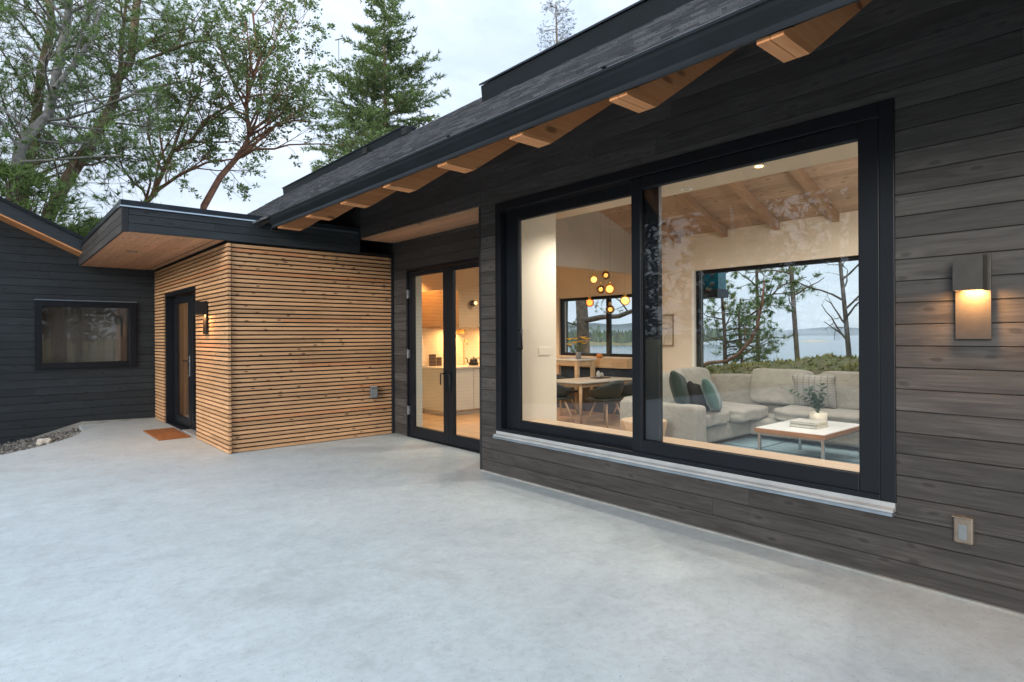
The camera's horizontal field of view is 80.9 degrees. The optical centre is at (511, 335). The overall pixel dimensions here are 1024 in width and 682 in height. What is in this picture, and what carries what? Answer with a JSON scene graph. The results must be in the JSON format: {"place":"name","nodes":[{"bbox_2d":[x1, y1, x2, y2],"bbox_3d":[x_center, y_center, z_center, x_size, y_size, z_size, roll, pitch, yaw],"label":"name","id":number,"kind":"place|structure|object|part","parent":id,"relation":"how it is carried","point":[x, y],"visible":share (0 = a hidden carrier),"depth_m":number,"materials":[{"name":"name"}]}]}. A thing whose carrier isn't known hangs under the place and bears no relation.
{"place":"outdoors","nodes":[
{"label":"outdoors","id":0,"kind":"place"},
{"bbox_2d":[0,0,858,330],"label":"sky","id":1,"kind":"structure","parent":0,"point":[478,40],"materials":[{"name":"white"}]},
{"bbox_2d":[0,419,1023,681],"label":"patio","id":2,"kind":"structure","parent":0,"point":[130,551],"depth_m":3.59,"materials":[{"name":"concrete"}]},
{"bbox_2d":[143,428,190,440],"bbox_3d":[-5.344,1.518,9.290,0.426,0.018,1.176,0,0,-41],"label":"door mat","id":3,"kind":"object","parent":2,"relation":"on","point":[165,434],"depth_m":9.16,"materials":[{"name":"brown fabric"}]},
{"bbox_2d":[568,341,631,344],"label":"shore","id":4,"kind":"structure","parent":0,"point":[599,343],"depth_m":759.38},
{"bbox_2d":[568,327,722,342],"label":"forest","id":5,"kind":"object","parent":4,"relation":"on","point":[622,337],"visible":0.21,"depth_m":775.43,"materials":[{"name":"green plant"}]},
{"bbox_2d":[568,335,858,365],"bbox_3d":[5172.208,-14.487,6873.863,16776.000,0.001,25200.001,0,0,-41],"label":"sea","id":6,"kind":"structure","parent":0,"point":[836,346],"depth_m":524.67,"materials":[{"name":"blue liquid"}]},
{"bbox_2d":[799,340,829,341],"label":"islet","id":7,"kind":"object","parent":6,"relation":"on","point":[814,341],"visible":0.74,"depth_m":924.39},
{"bbox_2d":[568,323,858,335],"bbox_3d":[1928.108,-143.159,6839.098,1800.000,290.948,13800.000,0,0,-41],"label":"hills","id":8,"kind":"structure","parent":0,"point":[801,332],"depth_m":5332.83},
{"bbox_2d":[703,272,727,298],"bbox_3d":[3.902,-1.070,11.918,0.408,0.660,0.612,0,0,-41],"label":"eave box","id":9,"kind":"object","parent":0,"point":[714,285],"visible":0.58,"depth_m":11.71,"materials":[{"name":"teal glass"}]},
{"bbox_2d":[704,353,858,374],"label":"ground","id":10,"kind":"structure","parent":0,"point":[815,361],"depth_m":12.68,"materials":[{"name":"green plant"}]},
{"bbox_2d":[0,428,80,454],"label":"gravel","id":11,"kind":"structure","parent":10,"relation":"on","point":[22,444],"depth_m":9.55,"materials":[{"name":"grey gravel"}]},
{"bbox_2d":[36,438,52,445],"bbox_3d":[-6.949,1.579,8.931,0.201,0.108,0.131,0,0,-41],"label":"stone","id":12,"kind":"object","parent":11,"relation":"on","point":[44,441],"visible":0.93,"depth_m":8.89,"materials":[{"name":"grey stone"}]},
{"bbox_2d":[0,155,100,236],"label":"evergreen shrub","id":13,"kind":"object","parent":10,"relation":"on","point":[15,171],"visible":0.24,"depth_m":13.39,"materials":[{"name":"green needle foliage"},{"name":"brown bark"}]},
{"bbox_2d":[63,220,89,235],"bbox_3d":[-11.135,-1.025,14.956,4.307,3.802,3.525,0,0,-41],"label":"evergreen shrub","id":14,"kind":"object","parent":10,"relation":"on","point":[85,234],"visible":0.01,"depth_m":14.80,"materials":[{"name":"green plant"}]},
{"bbox_2d":[0,0,165,207],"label":"tree","id":15,"kind":"object","parent":10,"relation":"on","point":[128,158],"visible":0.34,"depth_m":17.46,"materials":[{"name":"green plant"}]},
{"bbox_2d":[65,212,106,231],"bbox_3d":[-11.774,-1.419,17.572,4.851,4.438,3.905,0,0,-41],"label":"evergreen shrub","id":16,"kind":"object","parent":10,"relation":"on","point":[90,223],"visible":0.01,"depth_m":17.01,"materials":[{"name":"green plant"}]},
{"bbox_2d":[0,0,199,227],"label":"tree","id":17,"kind":"object","parent":10,"relation":"on","point":[53,92],"visible":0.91,"depth_m":15.11,"materials":[{"name":"green plant"}]},
{"bbox_2d":[0,0,294,221],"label":"tree","id":18,"kind":"object","parent":10,"relation":"on","point":[78,164],"visible":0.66,"depth_m":18.56,"materials":[{"name":"green plant"}]},
{"bbox_2d":[83,14,297,201],"bbox_3d":[-11.233,-5.218,22.381,6.466,13.794,7.508,0,0,-16],"label":"arbutus tree","id":19,"kind":"object","parent":10,"relation":"on","point":[168,163],"visible":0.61,"depth_m":21.24,"materials":[{"name":"green plant"}]},
{"bbox_2d":[160,0,386,208],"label":"arbutus tree","id":20,"kind":"object","parent":10,"relation":"on","point":[245,149],"visible":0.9,"depth_m":21.94,"materials":[{"name":"green plant"}]},
{"bbox_2d":[335,37,343,155],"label":"antenna mast","id":21,"kind":"object","parent":10,"relation":"on","point":[338,39],"visible":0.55,"depth_m":45.81,"materials":[{"name":"grey metal"}]},
{"bbox_2d":[300,0,453,171],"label":"fir tree","id":22,"kind":"object","parent":10,"relation":"on","point":[374,115],"visible":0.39,"depth_m":35.16,"materials":[{"name":"green plant"}]},
{"bbox_2d":[0,0,1023,616],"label":"house","id":23,"kind":"structure","parent":10,"relation":"on","point":[882,140],"depth_m":5.45,"materials":[{"name":"black wood"}]},
{"bbox_2d":[34,299,136,369],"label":"window","id":24,"kind":"structure","parent":23,"relation":"in","point":[69,334],"depth_m":10.64,"materials":[{"name":"black glass"}]},
{"bbox_2d":[174,294,191,428],"bbox_3d":[-5.558,0.418,10.110,0.134,2.170,1.200,0,0,-41],"label":"door","id":25,"kind":"structure","parent":23,"relation":"in","point":[179,418],"depth_m":10.34,"materials":[{"name":"black wood"}]},
{"bbox_2d":[194,301,207,333],"bbox_3d":[-4.326,-0.251,8.363,0.150,0.462,0.162,0,0,-41],"label":"wall lamp","id":26,"kind":"object","parent":23,"relation":"attached to","point":[200,308],"visible":1,"depth_m":8.33,"materials":[{"name":"black metal"}]},
{"bbox_2d":[370,386,377,397],"bbox_3d":[-2.071,0.848,9.017,0.108,0.186,0.072,0,0,-41],"label":"outlet cover","id":27,"kind":"object","parent":23,"relation":"attached to","point":[373,391],"visible":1,"depth_m":8.99,"materials":[{"name":"grey plastic"}]},
{"bbox_2d":[406,266,448,443],"bbox_3d":[-1.217,0.272,8.605,0.117,2.440,1.030,0,0,-41],"label":"door","id":28,"kind":"structure","parent":23,"relation":"in","point":[416,431],"depth_m":8.75,"materials":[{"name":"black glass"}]},
{"bbox_2d":[422,290,458,327],"bbox_3d":[-1.371,-0.491,11.393,0.377,0.696,0.714,0,0,-41],"label":"wall cabinet","id":29,"kind":"object","parent":23,"relation":"attached to","point":[432,309],"depth_m":11.23,"materials":[{"name":"brown wood"}]},
{"bbox_2d":[422,291,440,326],"bbox_3d":[-1.514,-0.490,11.274,0.004,0.636,0.624,0,0,-41],"label":"door","id":30,"kind":"structure","parent":29,"relation":"in","point":[431,302],"depth_m":11.26,"materials":[{"name":"brown wood"}]},
{"bbox_2d":[422,364,479,415],"bbox_3d":[-0.487,1.032,12.091,2.652,0.894,0.798,0,0,-41],"label":"kitchen cabinet","id":31,"kind":"object","parent":23,"relation":"on","point":[467,388],"visible":0.26,"depth_m":11.30,"materials":[{"name":"paint"}]},
{"bbox_2d":[429,354,435,365],"bbox_3d":[-1.532,0.473,11.588,0.156,0.228,0.024,0,0,-41],"label":"cutting board","id":32,"kind":"object","parent":31,"relation":"on","point":[432,359],"visible":0.99,"depth_m":11.57,"materials":[{"name":"brown wood"}]},
{"bbox_2d":[436,357,441,365],"bbox_3d":[-1.418,0.503,11.686,0.120,0.168,0.024,0,0,-41],"label":"cutting board","id":33,"kind":"object","parent":31,"relation":"on","point":[438,361],"visible":1,"depth_m":11.67,"materials":[{"name":"brown wood"}]},
{"bbox_3d":[-0.970,1.010,11.182,0.624,0.750,0.023,0,0,-41],"label":"door","id":34,"kind":"part","parent":31,"relation":"part of","materials":[{"name":"paint"}]},
{"bbox_2d":[463,340,467,364],"bbox_3d":[-0.928,0.332,11.997,0.090,0.506,0.230,0,0,-4],"label":"tap","id":35,"kind":"object","parent":31,"relation":"on","point":[463,351],"visible":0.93,"depth_m":12.05,"materials":[{"name":"gold metal"}]},
{"bbox_2d":[465,357,478,365],"bbox_3d":[-0.773,0.500,11.812,0.339,0.170,0.191,0,0,-16],"label":"kettle","id":36,"kind":"object","parent":31,"relation":"on","point":[473,361],"visible":0.89,"depth_m":11.75,"materials":[{"name":"metal"}]},
{"bbox_3d":[-0.490,1.008,11.599,0.624,0.750,0.023,0,0,-41],"label":"door","id":37,"kind":"part","parent":31,"relation":"part of","materials":[{"name":"paint"}]},
{"bbox_2d":[439,328,478,333],"bbox_3d":[-0.508,-0.096,12.428,2.232,0.126,0.282,0,0,-41],"label":"kitchen shelf","id":38,"kind":"object","parent":23,"relation":"attached to","point":[460,330],"visible":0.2,"depth_m":11.98,"materials":[{"name":"brown wood"}]},
{"bbox_2d":[447,261,479,451],"bbox_3d":[-0.517,0.268,7.800,0.116,2.440,1.096,0,0,-41],"label":"door","id":39,"kind":"structure","parent":23,"relation":"in","point":[471,443],"depth_m":8.15,"materials":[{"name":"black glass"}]},
{"bbox_2d":[469,300,476,306],"bbox_3d":[-0.789,-0.656,12.254,0.132,0.132,0.176,0,0,-41],"label":"globe sconce","id":40,"kind":"object","parent":23,"relation":"attached to","point":[472,303],"visible":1,"depth_m":12.22,"materials":[{"name":"white glass"}]},
{"bbox_2d":[557,383,574,422],"bbox_3d":[0.721,1.099,10.156,0.579,0.755,0.619,0,0,-41],"label":"dining chair","id":41,"kind":"object","parent":23,"relation":"on","point":[563,392],"visible":0.38,"depth_m":9.94,"materials":[{"name":"grey fabric"}]},
{"bbox_2d":[556,374,577,415],"bbox_3d":[0.913,1.098,11.310,0.619,0.755,0.579,0,0,-41],"label":"dining chair","id":42,"kind":"object","parent":23,"relation":"on","point":[563,377],"visible":0.18,"depth_m":11.28,"materials":[{"name":"brown wood"}]},
{"bbox_2d":[556,357,595,412],"bbox_3d":[1.098,0.960,11.874,0.540,1.020,1.020,0,0,-41],"label":"console table","id":43,"kind":"object","parent":23,"relation":"on","point":[575,362],"visible":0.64,"depth_m":11.54,"materials":[{"name":"wood"}]},
{"bbox_2d":[566,337,589,358],"bbox_3d":[1.279,0.233,11.530,0.426,0.430,0.542,0,0,-41],"label":"flower vase","id":44,"kind":"object","parent":43,"relation":"on","point":[578,354],"visible":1,"depth_m":11.50,"materials":[{"name":"yellow plant"}]},
{"bbox_2d":[556,376,631,423],"bbox_3d":[1.439,1.125,10.778,1.512,0.686,0.816,0,0,-41],"label":"dining table","id":45,"kind":"object","parent":23,"relation":"on","point":[581,383],"visible":0.45,"depth_m":10.30,"materials":[{"name":"brown wood"}]},
{"bbox_2d":[590,377,610,378],"bbox_3d":[1.619,0.772,11.008,0.312,0.016,0.228,0,0,-41],"label":"tray","id":46,"kind":"object","parent":45,"relation":"on","point":[600,377],"visible":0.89,"depth_m":10.95,"materials":[{"name":"brown wood"}]},
{"bbox_2d":[556,356,631,414],"bbox_3d":[1.351,0.962,12.268,0.598,1.014,2.436,0,0,-41],"label":"sideboard","id":47,"kind":"object","parent":23,"relation":"on","point":[614,367],"visible":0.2,"depth_m":11.74,"materials":[{"name":"brown wood"}]},
{"bbox_2d":[560,294,631,356],"bbox_3d":[1.768,-0.190,12.373,0.090,1.229,2.083,0,0,-41],"label":"window","id":48,"kind":"structure","parent":23,"relation":"in","point":[608,353],"depth_m":12.28,"materials":[{"name":"black metal"}]},
{"bbox_2d":[585,380,623,427],"bbox_3d":[1.535,1.095,9.843,0.619,0.755,0.579,0,0,-41],"label":"dining chair","id":49,"kind":"object","parent":23,"relation":"on","point":[609,392],"visible":0.98,"depth_m":9.63,"materials":[{"name":"fabric"}]},
{"bbox_2d":[585,209,628,313],"bbox_3d":[1.465,-1.394,10.021,0.527,2.084,0.931,0,0,-41],"label":"pendant lamp","id":50,"kind":"object","parent":23,"relation":"hanging from","point":[610,308],"visible":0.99,"depth_m":9.88,"materials":[{"name":"yellow glass"}]},
{"bbox_2d":[611,381,631,420],"bbox_3d":[2.030,1.093,10.336,0.619,0.755,0.579,0,0,-41],"label":"dining chair","id":51,"kind":"object","parent":23,"relation":"on","point":[627,390],"visible":0.22,"depth_m":10.10,"materials":[{"name":"grey fabric"}]},
{"bbox_2d":[620,417,666,435],"bbox_3d":[1.595,1.243,7.258,0.553,0.450,0.558,0,0,-41],"label":"stump table","id":52,"kind":"object","parent":23,"relation":"on","point":[626,424],"visible":0.21,"depth_m":7.13,"materials":[{"name":"brown wood"}]},
{"bbox_2d":[662,314,673,345],"bbox_3d":[2.817,-0.099,11.004,0.035,0.576,0.324,0,0,-41],"label":"framed picture","id":53,"kind":"object","parent":23,"relation":"attached to","point":[667,329],"visible":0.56,"depth_m":10.96,"materials":[{"name":"paper"}]},
{"bbox_2d":[680,187,692,190],"bbox_3d":[1.721,-1.442,5.934,0.120,0.012,0.120,0,0,-41],"label":"ceiling light","id":54,"kind":"object","parent":23,"relation":"attached to","point":[685,189],"visible":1,"depth_m":5.91,"materials":[{"name":"white paint"}]},
{"bbox_2d":[493,98,896,516],"bbox_3d":[1.268,-0.169,5.192,0.588,2.519,3.854,0,0,-41],"label":"sliding window","id":55,"kind":"structure","parent":23,"relation":"in","point":[870,486],"depth_m":4.55,"materials":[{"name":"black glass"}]},
{"bbox_2d":[620,367,858,446],"bbox_3d":[4.297,0.959,6.904,2.718,0.978,6.240,0,0,-41],"label":"sofa","id":56,"kind":"object","parent":23,"relation":"on","point":[754,399],"visible":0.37,"depth_m":8.16,"materials":[{"name":"fabric"}]},
{"bbox_2d":[669,371,691,403],"bbox_3d":[2.213,0.723,7.862,0.275,0.553,0.651,0,0,24],"label":"throw pillow","id":57,"kind":"object","parent":56,"relation":"on","point":[678,387],"visible":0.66,"depth_m":7.63,"materials":[{"name":"green fabric"}]},
{"bbox_2d":[687,381,709,411],"bbox_3d":[2.422,0.802,7.824,0.456,0.436,0.237,0,0,-41],"label":"throw pillow","id":58,"kind":"object","parent":56,"relation":"on","point":[696,394],"visible":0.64,"depth_m":7.71,"materials":[{"name":"black fabric"}]},
{"bbox_2d":[701,378,721,411],"bbox_3d":[2.612,0.788,7.859,0.259,0.468,0.470,0,0,27],"label":"throw pillow","id":59,"kind":"object","parent":56,"relation":"on","point":[711,394],"visible":0.92,"depth_m":7.70,"materials":[{"name":"teal fabric"}]},
{"bbox_2d":[792,373,836,408],"bbox_3d":[4.165,0.759,8.275,0.228,0.479,0.560,0,0,-41],"label":"throw pillow","id":60,"kind":"object","parent":56,"relation":"on","point":[801,381],"visible":0.88,"depth_m":8.16,"materials":[{"name":"fabric"}]},
{"bbox_2d":[751,164,766,167],"bbox_3d":[2.107,-1.444,5.125,0.120,0.012,0.120,0,0,-41],"label":"ceiling light","id":61,"kind":"object","parent":23,"relation":"attached to","point":[759,166],"visible":0.96,"depth_m":5.11,"materials":[{"name":"white paint"}]},
{"bbox_2d":[696,256,857,366],"bbox_3d":[5.442,-0.020,8.141,0.090,2.258,6.595,0,0,-41],"label":"window","id":62,"kind":"structure","parent":23,"relation":"in","point":[852,258],"depth_m":10.30,"materials":[{"name":"black metal"}]},
{"bbox_2d":[720,435,858,464],"bbox_3d":[4.105,1.443,6.537,3.360,0.020,4.020,0,0,-41],"label":"rug","id":63,"kind":"object","parent":23,"relation":"on","point":[840,453],"visible":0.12,"depth_m":7.72,"materials":[{"name":"fabric"}]},
{"bbox_2d":[755,418,858,459],"bbox_3d":[3.468,1.253,6.978,1.152,0.410,0.768,0,0,-41],"label":"coffee table","id":64,"kind":"object","parent":63,"relation":"on","point":[833,430],"visible":0.64,"depth_m":6.71,"materials":[{"name":"white laminate"}]},
{"bbox_2d":[789,423,828,428],"bbox_3d":[3.425,1.030,6.925,0.336,0.034,0.300,0,0,-41],"label":"book","id":65,"kind":"object","parent":64,"relation":"on","point":[807,426],"visible":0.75,"depth_m":6.82,"materials":[{"name":"white paper"}]},
{"bbox_2d":[790,419,827,425],"bbox_3d":[3.425,0.999,6.925,0.312,0.026,0.300,0,0,-41],"label":"book","id":66,"kind":"object","parent":65,"relation":"on","point":[811,422],"visible":1,"depth_m":6.88,"materials":[{"name":"white paper"}]},
{"bbox_2d":[789,383,831,420],"bbox_3d":[3.534,0.802,7.117,0.449,0.488,0.232,0,0,6],"label":"potted plant","id":67,"kind":"object","parent":64,"relation":"on","point":[818,414],"visible":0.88,"depth_m":7.11,"materials":[{"name":"green plant"}]},
{"bbox_2d":[952,514,975,544],"bbox_3d":[2.525,1.087,3.360,0.054,0.151,0.098,0,0,-41],"label":"outlet cover","id":68,"kind":"object","parent":23,"relation":"attached to","point":[963,529],"visible":1,"depth_m":3.35,"materials":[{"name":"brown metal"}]},
{"bbox_2d":[952,254,991,338],"bbox_3d":[2.514,-0.210,3.291,0.150,0.462,0.162,0,0,-41],"label":"wall lamp","id":69,"kind":"object","parent":23,"relation":"attached to","point":[972,281],"visible":1,"depth_m":3.28,"materials":[{"name":"grey metal"}]},
{"bbox_2d":[537,0,575,50],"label":"pine tree","id":70,"kind":"object","parent":10,"relation":"on","point":[555,19],"visible":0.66,"depth_m":74.96,"materials":[{"name":"green plant"}]},
{"bbox_2d":[568,302,600,352],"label":"pine tree","id":71,"kind":"object","parent":10,"relation":"on","point":[571,349],"visible":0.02,"depth_m":25.15,"materials":[{"name":"green plant"}]},
{"bbox_2d":[568,298,631,352],"bbox_3d":[2.716,-0.650,18.865,2.492,4.926,5.396,0,0,-41],"label":"pine tree","id":72,"kind":"object","parent":10,"relation":"on","point":[583,320],"visible":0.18,"depth_m":19.95,"materials":[{"name":"brown plant"}]},
{"bbox_2d":[704,269,774,366],"bbox_3d":[5.613,-0.367,15.503,2.413,3.128,0.755,0,0,40],"label":"arbutus tree","id":73,"kind":"object","parent":10,"relation":"on","point":[744,347],"visible":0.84,"depth_m":15.02,"materials":[{"name":"red plant"}]},
{"bbox_2d":[703,270,780,364],"bbox_3d":[5.993,-0.265,16.609,2.691,4.104,2.998,0,0,28],"label":"pine tree","id":74,"kind":"object","parent":10,"relation":"on","point":[724,329],"visible":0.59,"depth_m":16.59,"materials":[{"name":"green plant"}]},
{"bbox_2d":[703,266,814,361],"bbox_3d":[6.959,-0.655,17.386,3.106,6.296,3.168,0,0,-3],"label":"pine tree","id":75,"kind":"object","parent":10,"relation":"on","point":[776,278],"visible":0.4,"depth_m":17.32,"materials":[{"name":"green plant"}]},
{"bbox_2d":[706,265,818,362],"bbox_3d":[6.971,-0.049,17.057,2.548,4.429,3.475,0,0,-41],"label":"pine tree","id":76,"kind":"object","parent":10,"relation":"on","point":[749,331],"visible":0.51,"depth_m":16.96,"materials":[{"name":"green plant"}]},
{"bbox_2d":[749,266,824,359],"bbox_3d":[6.956,-1.533,15.595,1.653,6.709,2.097,0,0,-14],"label":"pine tree","id":77,"kind":"object","parent":10,"relation":"on","point":[791,272],"visible":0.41,"depth_m":15.59,"materials":[{"name":"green plant"}]},
{"bbox_2d":[780,262,858,357],"bbox_3d":[8.025,-1.134,14.444,1.918,5.130,2.448,0,0,-22],"label":"dead pine","id":78,"kind":"object","parent":10,"relation":"on","point":[844,320],"visible":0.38,"depth_m":14.42,"materials":[{"name":"grey wood"}]}
]}

